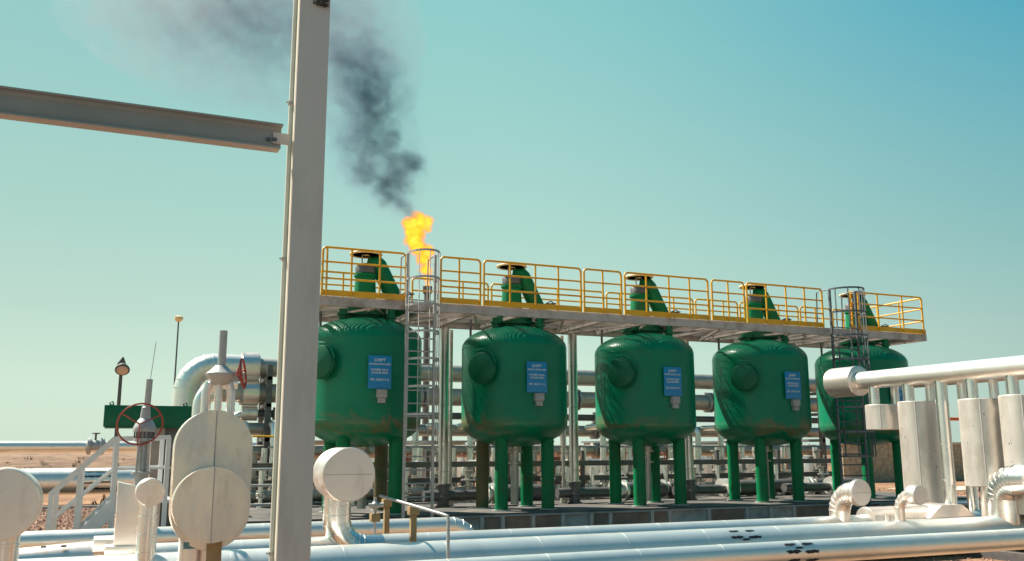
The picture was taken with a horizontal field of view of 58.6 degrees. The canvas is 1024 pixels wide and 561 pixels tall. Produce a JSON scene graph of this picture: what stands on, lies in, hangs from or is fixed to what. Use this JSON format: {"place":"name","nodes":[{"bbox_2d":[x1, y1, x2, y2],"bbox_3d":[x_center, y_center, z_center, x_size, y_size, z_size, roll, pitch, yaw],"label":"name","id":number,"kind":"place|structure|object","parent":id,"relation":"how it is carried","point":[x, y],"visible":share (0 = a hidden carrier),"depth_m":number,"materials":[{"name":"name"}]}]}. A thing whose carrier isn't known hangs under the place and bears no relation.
{"place":"outdoors","nodes":[
{"label":"outdoors","id":0,"kind":"place"},
{"bbox_2d":[0,452,830,471],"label":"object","id":1,"kind":"structure","parent":0,"point":[60,460],"depth_m":67.07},
{"bbox_2d":[0,0,1023,444],"label":"sky","id":2,"kind":"structure","parent":0,"point":[876,146],"materials":[{"name":"blue"}]},
{"bbox_2d":[26,452,1023,560],"bbox_3d":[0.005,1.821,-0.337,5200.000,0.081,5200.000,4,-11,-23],"label":"ground","id":3,"kind":"structure","parent":0,"point":[64,500],"depth_m":33.73,"materials":[{"name":"beige sand"}]},
{"bbox_2d":[0,467,43,560],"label":"capped pipe","id":4,"kind":"object","parent":3,"relation":"on","point":[21,498],"visible":1,"depth_m":8.57,"materials":[{"name":"metal"}]},
{"bbox_2d":[46,435,171,530],"bbox_3d":[-7.043,3.796,16.033,1.903,2.109,2.090,4,-11,-23],"label":"stair railing","id":5,"kind":"object","parent":3,"relation":"on","point":[101,514],"visible":0.68,"depth_m":15.20,"materials":[{"name":"white metal"}]},
{"bbox_2d":[0,0,329,560],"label":"steel frame","id":6,"kind":"object","parent":3,"relation":"on","point":[303,139],"visible":1,"depth_m":6.00,"materials":[{"name":"beige paint"}]},
{"bbox_2d":[173,316,182,385],"bbox_3d":[-13.846,5.086,37.303,0.332,7.351,0.340,4,-11,-23],"label":"mast","id":7,"kind":"object","parent":3,"relation":"on","point":[178,319],"visible":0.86,"depth_m":37.76,"materials":[{"name":"metal"}]},
{"bbox_2d":[169,330,252,560],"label":"oval valve jacket","id":8,"kind":"object","parent":3,"relation":"on","point":[210,490],"visible":1,"depth_m":9.27,"materials":[{"name":"metal"}]},
{"bbox_2d":[19,517,473,547],"bbox_3d":[-4.230,4.386,15.288,7.943,0.623,0.352,4,-11,-23],"label":"clad pipe","id":9,"kind":"object","parent":3,"relation":"on","point":[167,534],"visible":0.3,"depth_m":15.17,"materials":[{"name":"metal"}]},
{"bbox_2d":[255,365,272,490],"bbox_3d":[-7.081,4.567,25.977,0.160,4.212,1.400,4,-11,-23],"label":"rack trestle","id":10,"kind":"object","parent":3,"relation":"on","point":[267,380],"visible":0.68,"depth_m":25.60,"materials":[{"name":"metal"}]},
{"bbox_2d":[209,380,816,412],"bbox_3d":[1.679,5.332,29.736,23.088,3.630,0.739,4,-11,-23],"label":"rack pipe","id":11,"kind":"object","parent":10,"relation":"on","point":[252,393],"visible":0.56,"depth_m":27.93,"materials":[{"name":"grey metal"}]},
{"bbox_2d":[235,406,817,423],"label":"rack pipe","id":12,"kind":"object","parent":10,"relation":"attached to","point":[249,413],"visible":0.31,"depth_m":27.94,"materials":[{"name":"metal"}]},
{"bbox_2d":[249,420,818,438],"bbox_3d":[2.303,4.964,30.083,21.723,0.523,0.523,4,-11,-23],"label":"rack pipe","id":13,"kind":"object","parent":10,"relation":"on","point":[256,428],"visible":0.2,"depth_m":29.84,"materials":[{"name":"grey metal"}]},
{"bbox_2d":[253,442,841,458],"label":"rack pipe","id":14,"kind":"object","parent":10,"relation":"on","point":[593,449],"visible":0.26,"depth_m":29.87,"materials":[{"name":"grey metal"}]},
{"bbox_2d":[369,497,383,533],"bbox_3d":[-2.082,3.734,13.915,0.236,0.832,0.154,4,-11,-23],"label":"valve","id":15,"kind":"object","parent":3,"relation":"on","point":[374,517],"visible":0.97,"depth_m":13.91,"materials":[{"name":"metal"}]},
{"bbox_2d":[381,499,391,533],"bbox_3d":[-2.051,4.053,14.877,0.144,0.956,0.136,4,-11,-23],"label":"tan post","id":16,"kind":"object","parent":3,"relation":"on","point":[386,511],"visible":0.54,"depth_m":14.88,"materials":[{"name":"paint"}]},
{"bbox_2d":[407,506,419,541],"bbox_3d":[-1.407,3.695,12.954,0.144,0.955,0.136,4,-11,-23],"label":"tan post","id":17,"kind":"object","parent":3,"relation":"on","point":[413,512],"visible":0.77,"depth_m":12.96,"materials":[{"name":"paint"}]},
{"bbox_2d":[379,494,449,558],"bbox_3d":[-1.347,3.515,12.225,0.063,1.205,1.776,8,-13,-37],"label":"handrail","id":18,"kind":"object","parent":3,"relation":"on","point":[431,511],"visible":1,"depth_m":11.80,"materials":[{"name":"metal"}]},
{"bbox_2d":[6,456,831,504],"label":"scrub","id":19,"kind":"object","parent":3,"relation":"on","point":[104,496],"visible":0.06,"depth_m":65.48,"materials":[{"name":"plant"}]},
{"bbox_2d":[422,286,431,439],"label":"flare stack","id":20,"kind":"object","parent":3,"relation":"on","point":[425,348],"visible":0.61,"depth_m":58.73,"materials":[{"name":"metal"}]},
{"bbox_2d":[406,440,466,487],"bbox_3d":[-3.650,8.234,40.425,2.600,2.240,2.700,4,-11,-23],"label":"plaster hut","id":21,"kind":"object","parent":3,"relation":"on","point":[458,442],"visible":0.12,"depth_m":39.57,"materials":[{"name":"concrete"}]},
{"bbox_2d":[473,439,489,486],"bbox_3d":[-1.035,5.032,28.584,0.160,4.212,1.400,4,-11,-23],"label":"rack trestle","id":22,"kind":"object","parent":3,"relation":"on","point":[475,459],"visible":0.02,"depth_m":28.62,"materials":[{"name":"metal"}]},
{"bbox_2d":[172,352,815,416],"bbox_3d":[1.438,5.028,29.686,23.612,4.608,0.840,4,-11,-23],"label":"rack pipe","id":23,"kind":"object","parent":22,"relation":"on","point":[191,378],"visible":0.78,"depth_m":25.81,"materials":[{"name":"grey metal"}]},
{"bbox_2d":[18,515,1023,560],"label":"clad pipe","id":24,"kind":"object","parent":3,"relation":"on","point":[432,550],"visible":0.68,"depth_m":13.20,"materials":[{"name":"metal"}]},
{"bbox_2d":[135,478,164,560],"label":"capped pipe","id":25,"kind":"object","parent":24,"relation":"on","point":[149,494],"visible":1,"depth_m":10.86,"materials":[{"name":"metal"}]},
{"bbox_2d":[192,381,237,416],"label":"curved pipe","id":26,"kind":"object","parent":24,"relation":"attached to","point":[196,405],"visible":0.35,"depth_m":11.07,"materials":[{"name":"metal"}]},
{"bbox_2d":[885,485,927,520],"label":"capped pipe","id":27,"kind":"object","parent":24,"relation":"attached to","point":[914,494],"visible":0.98,"depth_m":15.50,"materials":[{"name":"metal"}]},
{"bbox_2d":[985,464,1023,524],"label":"capped pipe","id":28,"kind":"object","parent":24,"relation":"on","point":[1004,490],"visible":1,"depth_m":16.54,"materials":[{"name":"metal"}]},
{"bbox_2d":[27,487,1023,560],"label":"gravel","id":29,"kind":"structure","parent":3,"relation":"on","point":[66,519],"depth_m":23.68,"materials":[{"name":"beige gravel"}]},
{"bbox_2d":[109,357,129,494],"bbox_3d":[-11.976,4.650,27.713,0.430,4.706,0.773,4,-11,-23],"label":"street lamp","id":30,"kind":"object","parent":29,"relation":"on","point":[122,368],"visible":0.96,"depth_m":27.89,"materials":[{"name":"metal"}]},
{"bbox_2d":[103,401,191,526],"bbox_3d":[-8.232,4.197,20.425,1.812,2.925,0.840,4,-11,-23],"label":"green tank box","id":31,"kind":"object","parent":29,"relation":"on","point":[175,418],"visible":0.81,"depth_m":20.32,"materials":[{"name":"paint"}]},
{"bbox_2d":[581,441,623,483],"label":"plaster hut","id":32,"kind":"object","parent":3,"relation":"on","point":[596,470],"visible":0.17,"depth_m":43.72,"materials":[{"name":"paint"}]},
{"bbox_2d":[247,492,979,529],"bbox_3d":[2.781,6.334,25.338,20.800,0.450,6.870,4,-11,-23],"label":"equipment skid","id":33,"kind":"object","parent":3,"relation":"on","point":[602,511],"visible":0.41,"depth_m":22.28,"materials":[{"name":"metal"}]},
{"bbox_2d":[251,452,261,503],"bbox_3d":[-6.710,5.108,23.543,0.560,1.360,0.300,4,-11,-23],"label":"riser valve","id":34,"kind":"object","parent":33,"relation":"on","point":[254,460],"visible":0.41,"depth_m":23.54,"materials":[{"name":"grey metal"}]},
{"bbox_2d":[256,471,265,507],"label":"riser valve","id":35,"kind":"object","parent":33,"relation":"on","point":[260,494],"visible":0.97,"depth_m":22.60,"materials":[{"name":"metal"}]},
{"bbox_2d":[250,435,273,505],"bbox_3d":[-5.647,4.363,20.547,0.593,1.729,0.060,4,-11,-23],"label":"yellow gate rail","id":36,"kind":"object","parent":33,"relation":"on","point":[262,485],"visible":0.35,"depth_m":20.52,"materials":[{"name":"metal"}]},
{"bbox_2d":[258,448,268,490],"bbox_3d":[-6.472,5.112,23.814,0.276,1.450,0.483,4,-11,-23],"label":"riser valve","id":37,"kind":"object","parent":33,"relation":"on","point":[264,455],"visible":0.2,"depth_m":23.93,"materials":[{"name":"metal"}]},
{"bbox_2d":[266,421,274,502],"bbox_3d":[-6.687,5.000,25.256,0.315,2.195,1.210,4,-11,-23],"label":"rack riser","id":38,"kind":"object","parent":33,"relation":"on","point":[271,424],"visible":0.42,"depth_m":24.83,"materials":[{"name":"metal"}]},
{"bbox_2d":[315,251,421,514],"bbox_3d":[-3.438,2.267,20.968,2.746,5.989,2.723,4,-11,-23],"label":"pressure vessel","id":39,"kind":"object","parent":33,"relation":"on","point":[360,386],"visible":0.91,"depth_m":20.00,"materials":[{"name":"green paint"}]},
{"bbox_2d":[405,471,411,501],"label":"riser valve","id":40,"kind":"object","parent":33,"relation":"on","point":[407,491],"visible":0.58,"depth_m":24.08,"materials":[{"name":"metal"}]},
{"bbox_2d":[410,431,419,499],"bbox_3d":[-2.975,5.262,26.727,0.315,2.195,1.210,4,-11,-23],"label":"rack riser","id":41,"kind":"object","parent":33,"relation":"on","point":[414,447],"visible":0.43,"depth_m":26.27,"materials":[{"name":"metal"}]},
{"bbox_2d":[399,248,440,518],"bbox_3d":[-2.010,2.428,19.955,0.759,6.198,1.208,4,-11,-23],"label":"caged ladder","id":42,"kind":"object","parent":33,"relation":"on","point":[435,360],"visible":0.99,"depth_m":19.87,"materials":[{"name":"metal"}]},
{"bbox_2d":[415,448,424,500],"bbox_3d":[-2.546,5.414,25.506,0.276,1.450,0.483,4,-11,-23],"label":"riser valve","id":43,"kind":"object","parent":33,"relation":"on","point":[419,459],"visible":0.56,"depth_m":25.55,"materials":[{"name":"metal"}]},
{"bbox_2d":[425,451,429,490],"bbox_3d":[-2.321,5.353,24.942,0.100,1.363,0.100,4,-11,-23],"label":"manifold post","id":44,"kind":"object","parent":33,"relation":"on","point":[427,453],"visible":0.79,"depth_m":24.94,"materials":[{"name":"metal"}]},
{"bbox_2d":[252,458,830,467],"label":"channel beam","id":45,"kind":"structure","parent":44,"relation":"on","point":[581,463],"depth_m":26.89,"materials":[{"name":"grey metal"}]},
{"bbox_2d":[448,330,453,505],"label":"riser pipe","id":46,"kind":"object","parent":33,"relation":"on","point":[451,503],"visible":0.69,"depth_m":23.41,"materials":[{"name":"grey metal"}]},
{"bbox_2d":[452,448,459,489],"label":"riser valve","id":47,"kind":"object","parent":33,"relation":"on","point":[454,485],"visible":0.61,"depth_m":25.41,"materials":[{"name":"metal"}]},
{"bbox_2d":[455,423,474,486],"bbox_3d":[-1.420,5.406,27.526,0.315,2.195,1.210,4,-11,-23],"label":"rack riser","id":48,"kind":"object","parent":33,"relation":"on","point":[470,442],"visible":0.32,"depth_m":27.10,"materials":[{"name":"metal"}]},
{"bbox_2d":[461,470,475,501],"bbox_3d":[-1.205,5.593,24.828,0.448,0.843,0.240,4,-11,-23],"label":"riser valve","id":49,"kind":"object","parent":33,"relation":"on","point":[467,484],"visible":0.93,"depth_m":24.79,"materials":[{"name":"grey metal"}]},
{"bbox_2d":[422,327,540,507],"bbox_3d":[-0.652,3.499,23.488,3.330,4.469,0.560,4,-11,-23],"label":"stand pipe","id":50,"kind":"object","parent":33,"relation":"on","point":[444,495],"visible":0.77,"depth_m":22.91,"materials":[{"name":"metal"}]},
{"bbox_2d":[250,482,713,502],"bbox_3d":[1.867,6.211,27.102,19.900,0.300,0.300,4,-11,-23],"label":"manifold header","id":51,"kind":"object","parent":33,"relation":"on","point":[317,495],"depth_m":24.51,"materials":[{"name":"grey metal"}]},
{"bbox_2d":[461,263,567,510],"bbox_3d":[0.015,2.533,22.456,2.746,5.989,2.723,4,-11,-23],"label":"pressure vessel","id":52,"kind":"object","parent":33,"relation":"on","point":[514,388],"visible":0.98,"depth_m":21.56,"materials":[{"name":"green paint"}]},
{"bbox_2d":[533,451,540,483],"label":"riser valve","id":53,"kind":"object","parent":33,"relation":"on","point":[535,472],"visible":0.38,"depth_m":26.41,"materials":[{"name":"grey metal"}]},
{"bbox_2d":[554,453,567,487],"bbox_3d":[1.531,5.717,26.823,0.612,1.270,0.224,4,-11,-23],"label":"riser valve","id":54,"kind":"object","parent":33,"relation":"on","point":[558,473],"visible":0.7,"depth_m":26.69,"materials":[{"name":"metal"}]},
{"bbox_2d":[560,336,567,502],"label":"riser pipe","id":55,"kind":"object","parent":33,"relation":"on","point":[563,500],"visible":0.37,"depth_m":24.42,"materials":[{"name":"grey metal"}]},
{"bbox_2d":[580,451,584,487],"bbox_3d":[2.076,5.692,26.837,0.100,1.363,0.100,4,-11,-23],"label":"manifold post","id":56,"kind":"object","parent":33,"relation":"on","point":[582,468],"visible":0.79,"depth_m":26.83,"materials":[{"name":"metal"}]},
{"bbox_2d":[588,467,598,498],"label":"riser valve","id":57,"kind":"object","parent":33,"relation":"on","point":[591,484],"visible":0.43,"depth_m":26.32,"materials":[{"name":"metal"}]},
{"bbox_2d":[585,424,608,473],"bbox_3d":[2.705,5.700,29.175,0.315,2.195,1.210,4,-11,-23],"label":"rack riser","id":58,"kind":"object","parent":33,"relation":"on","point":[602,438],"visible":0.39,"depth_m":28.81,"materials":[{"name":"metal"}]},
{"bbox_2d":[599,447,608,486],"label":"riser valve","id":59,"kind":"object","parent":33,"relation":"on","point":[603,483],"visible":0.56,"depth_m":27.31,"materials":[{"name":"metal"}]},
{"bbox_2d":[555,334,668,503],"bbox_3d":[2.714,3.758,24.939,3.330,4.469,0.560,4,-11,-23],"label":"stand pipe","id":60,"kind":"object","parent":33,"relation":"on","point":[574,492],"visible":0.69,"depth_m":24.36,"materials":[{"name":"metal"}]},
{"bbox_2d":[624,445,632,481],"bbox_3d":[3.572,5.790,29.678,0.315,2.195,1.210,4,-11,-23],"label":"rack riser","id":61,"kind":"object","parent":33,"relation":"on","point":[629,454],"visible":0.3,"depth_m":29.21,"materials":[{"name":"metal"}]},
{"bbox_2d":[594,274,696,506],"bbox_3d":[3.450,2.798,23.937,2.746,5.989,2.723,4,-11,-23],"label":"storage tank","id":62,"kind":"object","parent":33,"relation":"on","point":[645,403],"visible":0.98,"depth_m":23.03,"materials":[{"name":"green metal"}]},
{"bbox_2d":[319,246,926,348],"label":"platform","id":63,"kind":"structure","parent":62,"relation":"on","point":[457,313],"depth_m":23.29,"materials":[{"name":"metal"}]},
{"bbox_2d":[661,479,674,497],"bbox_3d":[4.779,6.072,26.649,1.270,0.529,0.500,4,-11,-23],"label":"strainer","id":64,"kind":"object","parent":33,"relation":"on","point":[670,484],"visible":0.13,"depth_m":26.43,"materials":[{"name":"metal"}]},
{"bbox_2d":[666,443,673,480],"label":"rack riser","id":65,"kind":"object","parent":33,"relation":"on","point":[670,456],"visible":0.24,"depth_m":29.84,"materials":[{"name":"metal"}]},
{"bbox_2d":[694,427,703,481],"bbox_3d":[6.002,5.954,30.597,0.315,2.195,1.210,4,-11,-23],"label":"rack riser","id":66,"kind":"object","parent":33,"relation":"on","point":[697,438],"visible":0.46,"depth_m":30.21,"materials":[{"name":"metal"}]},
{"bbox_2d":[694,447,705,494],"bbox_3d":[5.853,5.961,28.590,0.276,1.450,0.483,4,-11,-23],"label":"riser valve","id":67,"kind":"object","parent":33,"relation":"on","point":[696,452],"visible":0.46,"depth_m":28.66,"materials":[{"name":"metal"}]},
{"bbox_2d":[700,425,726,472],"bbox_3d":[6.870,6.044,31.100,0.315,2.195,1.210,4,-11,-23],"label":"rack riser","id":68,"kind":"object","parent":33,"relation":"on","point":[721,446],"visible":0.49,"depth_m":30.72,"materials":[{"name":"metal"}]},
{"bbox_2d":[672,340,756,499],"bbox_3d":[6.044,4.015,26.374,3.330,4.469,0.560,4,-11,-23],"label":"stand pipe","id":69,"kind":"object","parent":33,"relation":"on","point":[747,487],"visible":0.52,"depth_m":25.68,"materials":[{"name":"metal"}]},
{"bbox_2d":[738,444,746,478],"bbox_3d":[7.605,6.077,31.288,0.315,2.195,1.210,4,-11,-23],"label":"rack riser","id":70,"kind":"object","parent":33,"relation":"on","point":[742,456],"visible":0.26,"depth_m":30.82,"materials":[{"name":"metal"}]},
{"bbox_2d":[712,284,811,502],"bbox_3d":[6.913,3.064,25.430,2.746,5.989,2.723,4,-11,-23],"label":"pressure vessel","id":71,"kind":"object","parent":33,"relation":"on","point":[761,395],"visible":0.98,"depth_m":24.51,"materials":[{"name":"green paint"}]},
{"bbox_2d":[780,447,788,478],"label":"riser valve","id":72,"kind":"object","parent":33,"relation":"on","point":[783,466],"visible":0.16,"depth_m":30.65,"materials":[{"name":"metal"}]},
{"bbox_2d":[784,443,790,477],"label":"rack riser","id":73,"kind":"object","parent":33,"relation":"on","point":[788,465],"visible":0.23,"depth_m":31.62,"materials":[{"name":"metal"}]},
{"bbox_2d":[812,450,825,478],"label":"riser valve","id":74,"kind":"object","parent":33,"relation":"on","point":[816,455],"visible":0.51,"depth_m":30.57,"materials":[{"name":"grey metal"}]},
{"bbox_2d":[781,477,862,496],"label":"pipe","id":75,"kind":"object","parent":33,"relation":"on","point":[826,485],"visible":0.3,"depth_m":27.28,"materials":[{"name":"metal"}]},
{"bbox_2d":[814,293,907,498],"bbox_3d":[10.321,3.327,26.898,2.746,5.989,2.723,4,-11,-23],"label":"pressure vessel","id":76,"kind":"object","parent":33,"relation":"on","point":[885,356],"visible":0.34,"depth_m":26.20,"materials":[{"name":"green paint"}]},
{"bbox_3d":[-6.718,5.015,23.046,0.100,1.363,0.100,4,-11,-23],"label":"manifold post","id":77,"kind":"object","parent":33,"relation":"on","visible":0},
{"bbox_2d":[251,471,831,484],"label":"channel beam","id":78,"kind":"structure","parent":77,"relation":"on","point":[604,477],"depth_m":26.88,"materials":[{"name":"metal"}]},
{"bbox_2d":[702,444,712,481],"bbox_3d":[8.201,7.998,38.807,0.600,2.050,0.600,4,-11,-23],"label":"upright vessel","id":79,"kind":"object","parent":3,"relation":"on","point":[707,468],"visible":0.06,"depth_m":38.54,"materials":[{"name":"metal"}]},
{"bbox_2d":[803,444,813,477],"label":"upright vessel","id":80,"kind":"object","parent":3,"relation":"on","point":[808,467],"visible":0.06,"depth_m":40.84,"materials":[{"name":"metal"}]},
{"bbox_2d":[801,392,827,477],"bbox_3d":[11.056,5.963,33.796,0.160,4.212,1.400,4,-11,-23],"label":"rack trestle","id":81,"kind":"object","parent":3,"relation":"on","point":[821,440],"visible":0.21,"depth_m":33.21,"materials":[{"name":"metal"}]},
{"bbox_2d":[816,286,876,508],"bbox_3d":[9.193,3.291,24.784,1.018,6.198,1.208,4,-11,-23],"label":"caged ladder","id":82,"kind":"object","parent":3,"relation":"on","point":[864,431],"visible":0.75,"depth_m":24.70,"materials":[{"name":"metal"}]},
{"bbox_2d":[841,442,963,481],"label":"stone wall","id":83,"kind":"structure","parent":3,"relation":"on","point":[883,466],"depth_m":51.84,"materials":[{"name":"beige paint"}]},
{"bbox_2d":[957,551,1023,560],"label":"pipe support","id":84,"kind":"object","parent":3,"relation":"on","point":[1008,555],"depth_m":15.35,"materials":[{"name":"concrete"}]},
{"bbox_2d":[119,510,981,554],"bbox_3d":[10.161,4.851,18.613,58.000,0.383,0.383,4,-11,-23],"label":"clad pipe","id":85,"kind":"object","parent":84,"relation":"on","point":[388,538],"visible":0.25,"depth_m":14.51,"materials":[{"name":"metal"}]},
{"bbox_2d":[18,535,118,558],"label":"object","id":86,"kind":"object","parent":85,"relation":"attached to","point":[95,547],"visible":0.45,"depth_m":11.63,"materials":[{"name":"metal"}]},
{"bbox_2d":[104,481,138,554],"bbox_3d":[-4.934,3.025,11.703,0.482,0.878,0.650,4,-11,-23],"label":"valve jacket","id":87,"kind":"object","parent":86,"relation":"attached to","point":[126,519],"visible":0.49,"depth_m":11.44,"materials":[{"name":"metal"}]},
{"bbox_2d":[116,344,163,485],"bbox_3d":[-5.008,2.173,12.237,0.589,2.748,0.514,4,-11,-23],"label":"gate valve","id":88,"kind":"object","parent":87,"relation":"on","point":[144,429],"visible":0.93,"depth_m":12.26,"materials":[{"name":"metal"}]},
{"bbox_2d":[313,447,384,544],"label":"capped pipe","id":89,"kind":"object","parent":85,"relation":"on","point":[343,478],"visible":0.81,"depth_m":12.90,"materials":[{"name":"metal"}]},
{"bbox_2d":[828,479,870,521],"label":"capped pipe","id":90,"kind":"object","parent":85,"relation":"attached to","point":[845,497],"visible":0.99,"depth_m":16.58,"materials":[{"name":"metal"}]},
{"bbox_2d":[856,505,936,520],"bbox_3d":[7.331,4.564,17.406,1.553,0.520,0.520,4,-11,-23],"label":"pipe jacket","id":91,"kind":"object","parent":85,"relation":"on","point":[912,512],"visible":0.41,"depth_m":17.21,"materials":[{"name":"metal"}]},
{"bbox_2d":[907,502,974,517],"bbox_3d":[8.300,4.490,17.873,1.221,0.230,0.800,4,-11,-23],"label":"wedge jacket","id":92,"kind":"object","parent":85,"relation":"on","point":[940,510],"visible":0.74,"depth_m":17.51,"materials":[{"name":"metal"}]},
{"bbox_2d":[933,381,957,503],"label":"down pipe","id":93,"kind":"object","parent":92,"relation":"on","point":[945,444],"visible":0.94,"depth_m":18.28,"materials":[{"name":"metal"}]},
{"bbox_2d":[823,355,1023,397],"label":"header pipe","id":94,"kind":"object","parent":93,"relation":"attached to","point":[852,381],"visible":0.97,"depth_m":18.95,"materials":[{"name":"metal"}]},
{"bbox_2d":[865,386,899,429],"bbox_3d":[8.215,2.797,20.192,0.770,0.996,0.707,-3,-11,14],"label":"clad cylinder","id":95,"kind":"object","parent":94,"relation":"hanging from","point":[878,416],"visible":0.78,"depth_m":19.93,"materials":[{"name":"metal"}]},
{"bbox_2d":[914,376,1023,387],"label":"header pipe","id":96,"kind":"object","parent":93,"relation":"attached to","point":[978,381],"visible":0.03,"depth_m":18.56,"materials":[{"name":"metal"}]},
{"bbox_2d":[897,384,943,503],"bbox_3d":[8.579,3.420,19.184,0.773,2.590,0.762,-4,-11,19],"label":"clad cylinder","id":97,"kind":"object","parent":96,"relation":"attached to","point":[919,445],"visible":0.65,"depth_m":18.92,"materials":[{"name":"metal"}]},
{"bbox_2d":[957,378,1004,516],"bbox_3d":[9.194,3.296,17.757,0.799,2.870,0.812,-4,-11,18],"label":"clad cylinder","id":98,"kind":"object","parent":96,"relation":"attached to","point":[981,441],"visible":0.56,"depth_m":17.53,"materials":[{"name":"metal"}]},
{"bbox_2d":[998,375,1023,514],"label":"clad cylinder","id":99,"kind":"object","parent":96,"relation":"attached to","point":[1011,407],"visible":0.78,"depth_m":16.85,"materials":[{"name":"metal"}]},
{"bbox_2d":[956,381,979,509],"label":"down pipe","id":100,"kind":"object","parent":85,"relation":"attached to","point":[972,495],"visible":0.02,"depth_m":18.36,"materials":[{"name":"metal"}]},
{"bbox_2d":[415,528,1023,560],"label":"clad pipe","id":101,"kind":"object","parent":84,"relation":"on","point":[874,547],"visible":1,"depth_m":12.37,"materials":[{"name":"metal"}]},
{"bbox_3d":[-18.100,7.395,30.537,0.240,0.370,0.600,4,-11,-23],"label":"pipe stand","id":102,"kind":"object","parent":3,"relation":"on","visible":0},
{"bbox_2d":[22,468,148,494],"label":"long pipe","id":103,"kind":"object","parent":102,"relation":"on","point":[49,479],"visible":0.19,"depth_m":31.59,"materials":[{"name":"metal"}]},
{"bbox_3d":[-161.468,0.394,-5.366,0.200,1.850,0.800,4,-11,-23],"label":"pipe trestle","id":104,"kind":"object","parent":3,"relation":"on","visible":0},
{"bbox_2d":[0,441,256,452],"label":"long pipe","id":105,"kind":"object","parent":104,"relation":"on","point":[42,446],"visible":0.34,"depth_m":52.74,"materials":[{"name":"metal"}]},
{"bbox_2d":[86,433,105,454],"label":"gate valve","id":106,"kind":"object","parent":105,"relation":"attached to","point":[95,444],"visible":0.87,"depth_m":53.57,"materials":[{"name":"metal"}]},
{"bbox_2d":[774,478,792,494],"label":"pipe","id":107,"kind":"object","parent":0,"point":[779,483],"visible":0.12,"depth_m":28.01,"materials":[{"name":"metal"}]},
{"bbox_2d":[804,477,824,493],"bbox_3d":[9.734,6.454,28.785,1.270,0.529,0.500,4,-11,-23],"label":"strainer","id":108,"kind":"object","parent":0,"point":[809,480],"visible":0.27,"depth_m":28.56,"materials":[{"name":"metal"}]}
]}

